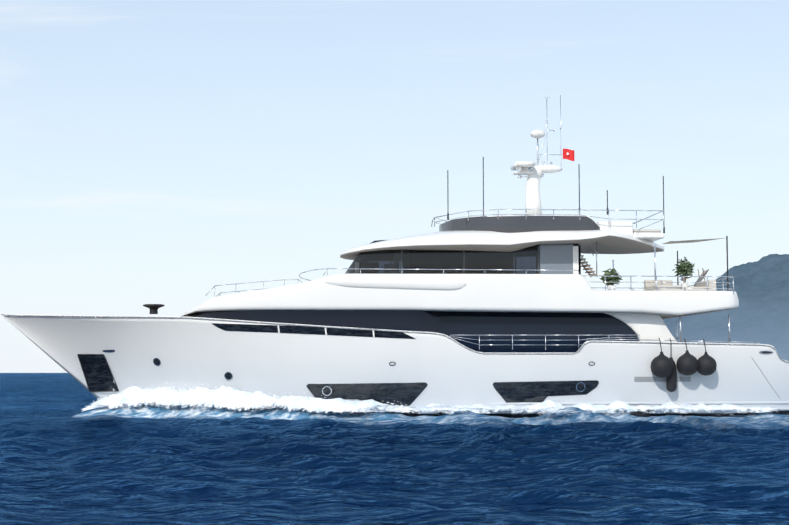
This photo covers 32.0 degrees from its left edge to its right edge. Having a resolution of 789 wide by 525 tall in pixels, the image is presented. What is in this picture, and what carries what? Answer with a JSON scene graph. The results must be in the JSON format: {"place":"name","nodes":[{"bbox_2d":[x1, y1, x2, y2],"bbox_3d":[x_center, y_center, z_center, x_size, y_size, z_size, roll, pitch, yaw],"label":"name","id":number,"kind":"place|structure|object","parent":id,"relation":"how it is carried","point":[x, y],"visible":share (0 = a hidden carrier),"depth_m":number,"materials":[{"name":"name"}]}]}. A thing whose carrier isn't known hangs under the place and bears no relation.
{"place":"outdoors","nodes":[
{"label":"outdoors","id":0,"kind":"place"},
{"bbox_2d":[0,373,788,524],"bbox_3d":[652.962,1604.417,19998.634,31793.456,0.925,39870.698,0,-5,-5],"label":"sea","id":1,"kind":"structure","parent":0,"point":[65,459],"depth_m":24.16,"materials":[{"name":"liquid"}]},
{"bbox_2d":[81,382,413,412],"bbox_3d":[-5.689,4.923,50.113,14.055,1.135,3.122,-1,-5,18],"label":"spray","id":2,"kind":"object","parent":1,"relation":"on","point":[89,407],"visible":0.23,"depth_m":49.74,"materials":[{"name":"white liquid"}]},
{"bbox_2d":[1,314,788,417],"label":"hull","id":3,"kind":"object","parent":1,"relation":"in","point":[188,353],"visible":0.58,"depth_m":51.41,"materials":[{"name":"white"}]},
{"bbox_2d":[143,304,163,313],"bbox_3d":[-9.339,1.809,53.357,0.840,0.380,0.655,0,-5,-5],"label":"bow fitting","id":4,"kind":"object","parent":3,"relation":"on","point":[153,308],"visible":1,"depth_m":53.22,"materials":[{"name":"black metal"}]},
{"bbox_2d":[77,354,598,405],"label":"window frames","id":5,"kind":"structure","parent":3,"relation":"attached to","point":[312,393],"depth_m":51.48,"materials":[{"name":"black metal"}]},
{"bbox_2d":[79,323,690,404],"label":"hull windows","id":6,"kind":"structure","parent":3,"relation":"in","point":[97,373],"depth_m":50.97,"materials":[{"name":"black glass"}]},
{"bbox_2d":[4,315,788,362],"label":"cap rail","id":7,"kind":"object","parent":3,"relation":"on","point":[400,331],"visible":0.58,"depth_m":51.26,"materials":[{"name":"grey"}]},
{"bbox_2d":[185,310,638,352],"bbox_3d":[0.448,2.829,54.697,17.432,1.629,7.220,0,-5,-5],"label":"window band","id":8,"kind":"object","parent":3,"relation":"on","point":[448,323],"depth_m":51.89,"materials":[{"name":"black glass"}]},
{"bbox_2d":[477,401,788,404],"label":"waterline stripe","id":9,"kind":"object","parent":3,"relation":"attached to","point":[609,403],"visible":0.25,"depth_m":51.70,"materials":[{"name":"paint"}]},
{"bbox_2d":[605,313,676,341],"bbox_3d":[9.053,2.890,55.412,2.992,1.622,6.240,0,-5,-5],"label":"knee","id":10,"kind":"object","parent":3,"relation":"on","point":[647,327],"visible":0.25,"depth_m":52.35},
{"bbox_2d":[181,274,738,318],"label":"deck block","id":11,"kind":"structure","parent":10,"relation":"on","point":[567,293],"depth_m":51.38,"materials":[{"name":"white"}]},
{"bbox_2d":[325,277,465,289],"bbox_3d":[0.047,0.781,51.058,5.280,0.493,0.089,0,-5,-5],"label":"moulding","id":12,"kind":"object","parent":11,"relation":"attached to","point":[431,283],"visible":1,"depth_m":51.06,"materials":[{"name":"white plastic"}]},
{"bbox_2d":[345,240,578,273],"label":"wheel house","id":13,"kind":"structure","parent":11,"relation":"on","point":[378,262],"depth_m":52.59,"materials":[{"name":"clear glass"}]},
{"bbox_2d":[401,246,580,274],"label":"window mullions","id":14,"kind":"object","parent":13,"relation":"attached to","point":[576,257],"depth_m":52.85,"materials":[{"name":"metal"}]},
{"bbox_2d":[340,229,663,259],"bbox_3d":[4.383,-0.710,55.310,13.156,1.025,7.300,0,-5,-5],"label":"hard top","id":15,"kind":"object","parent":13,"relation":"on","point":[612,242],"visible":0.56,"depth_m":52.12,"materials":[{"name":"beige"}]},
{"bbox_2d":[439,215,599,232],"bbox_3d":[4.709,-1.180,55.375,5.841,0.822,6.100,0,-5,-5],"label":"fly coaming","id":16,"kind":"object","parent":15,"relation":"on","point":[512,223],"visible":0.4,"depth_m":52.53,"materials":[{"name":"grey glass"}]},
{"bbox_2d":[525,167,542,213],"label":"mast column","id":17,"kind":"structure","parent":16,"relation":"on","point":[533,200],"depth_m":55.40,"materials":[{"name":"white metal"}]},
{"bbox_2d":[447,157,664,232],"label":"whips","id":18,"kind":"object","parent":16,"relation":"on","point":[579,193],"visible":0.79,"depth_m":53.15,"materials":[{"name":"black rubber"}]},
{"bbox_2d":[596,221,663,241],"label":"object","id":19,"kind":"object","parent":15,"relation":"on","point":[626,227],"visible":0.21,"depth_m":53.03,"materials":[{"name":"white"}]},
{"bbox_2d":[633,229,660,232],"bbox_3d":[9.593,-1.013,55.770,1.096,0.160,4.950,0,-5,-5],"label":"fly cushion","id":20,"kind":"object","parent":19,"relation":"on","point":[646,230],"visible":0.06,"depth_m":53.32,"materials":[{"name":"grey fabric"}]},
{"bbox_2d":[205,209,758,349],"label":"rails","id":21,"kind":"object","parent":11,"relation":"on","point":[630,282],"visible":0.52,"depth_m":52.15,"materials":[{"name":"silver metal"}]},
{"bbox_2d":[663,238,722,243],"bbox_3d":[11.572,-0.811,53.403,2.257,0.149,1.600,0,-5,-5],"label":"awning","id":22,"kind":"object","parent":21,"relation":"attached to","point":[684,241],"visible":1,"depth_m":52.84,"materials":[{"name":"beige fabric"}]},
{"bbox_2d":[581,243,597,276],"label":"stairs","id":23,"kind":"structure","parent":11,"relation":"on","point":[586,265],"depth_m":53.09,"materials":[{"name":"silver metal"}]},
{"bbox_2d":[600,268,622,289],"bbox_3d":[8.254,0.696,52.584,0.888,0.979,0.768,2,-5,-26],"label":"plant","id":24,"kind":"object","parent":11,"relation":"on","point":[611,280],"visible":0.9,"depth_m":52.48,"materials":[{"name":"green plant"}]},
{"bbox_2d":[644,280,716,290],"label":"sofas","id":25,"kind":"object","parent":11,"relation":"on","point":[671,285],"visible":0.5,"depth_m":52.88,"materials":[{"name":"grey fabric"}]},
{"bbox_2d":[672,257,694,290],"bbox_3d":[11.191,0.493,53.189,0.866,1.478,0.907,3,-5,-30],"label":"plant","id":26,"kind":"object","parent":11,"relation":"on","point":[684,268],"visible":0.98,"depth_m":53.04,"materials":[{"name":"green plant"}]},
{"bbox_2d":[694,268,708,286],"bbox_3d":[12.155,0.796,54.631,0.529,1.113,0.636,0,-5,-5],"label":"deck chair","id":27,"kind":"object","parent":11,"relation":"on","point":[704,273],"visible":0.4,"depth_m":54.60,"materials":[{"name":"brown wood"}]},
{"bbox_2d":[650,350,716,391],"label":"fenders","id":28,"kind":"object","parent":3,"relation":"attached to","point":[686,364],"visible":1,"depth_m":51.16,"materials":[{"name":"black rubber"}]},
{"bbox_2d":[659,338,705,351],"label":"fender ropes","id":29,"kind":"object","parent":28,"relation":"attached to","point":[685,343],"visible":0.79,"depth_m":51.59,"materials":[{"name":"black fabric"}]},
{"bbox_2d":[759,351,773,353],"bbox_3d":[14.088,3.409,52.137,0.600,0.141,0.024,1,-5,-9],"label":"fairlead","id":30,"kind":"object","parent":3,"relation":"attached to","point":[765,352],"visible":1,"depth_m":52.13,"materials":[{"name":"silver metal"}]},
{"bbox_2d":[91,386,787,413],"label":"foam","id":31,"kind":"object","parent":1,"relation":"on","point":[226,401],"visible":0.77,"depth_m":50.57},
{"bbox_2d":[0,0,788,372],"label":"sky","id":32,"kind":"structure","parent":0,"point":[165,152],"materials":[{"name":"blue"}]},
{"bbox_2d":[355,244,572,273],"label":"wall","id":33,"kind":"structure","parent":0,"point":[556,256],"depth_m":52.83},
{"bbox_2d":[511,130,561,174],"bbox_3d":[5.819,-4.474,55.732,2.003,1.820,1.500,0,-5,-5],"label":"radar antenna","id":34,"kind":"object","parent":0,"point":[524,167],"visible":0.9,"depth_m":55.50,"materials":[{"name":"white plastic"}]},
{"bbox_2d":[518,95,561,177],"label":"mast rods","id":35,"kind":"object","parent":34,"relation":"attached to","point":[543,162],"visible":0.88,"depth_m":55.74,"materials":[{"name":"silver metal"}]},
{"bbox_2d":[563,149,573,160],"bbox_3d":[7.065,-4.367,55.823,0.477,0.521,0.062,0,-5,3],"label":"flag","id":36,"kind":"object","parent":35,"relation":"attached to","point":[570,156],"visible":0.96,"depth_m":55.83,"materials":[{"name":"red fabric"}]},
{"bbox_2d":[662,254,788,360],"bbox_3d":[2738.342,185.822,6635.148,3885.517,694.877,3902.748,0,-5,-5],"label":"headland","id":37,"kind":"structure","parent":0,"point":[760,314],"depth_m":5961.69,"materials":[{"name":"blue stone"}]}
]}

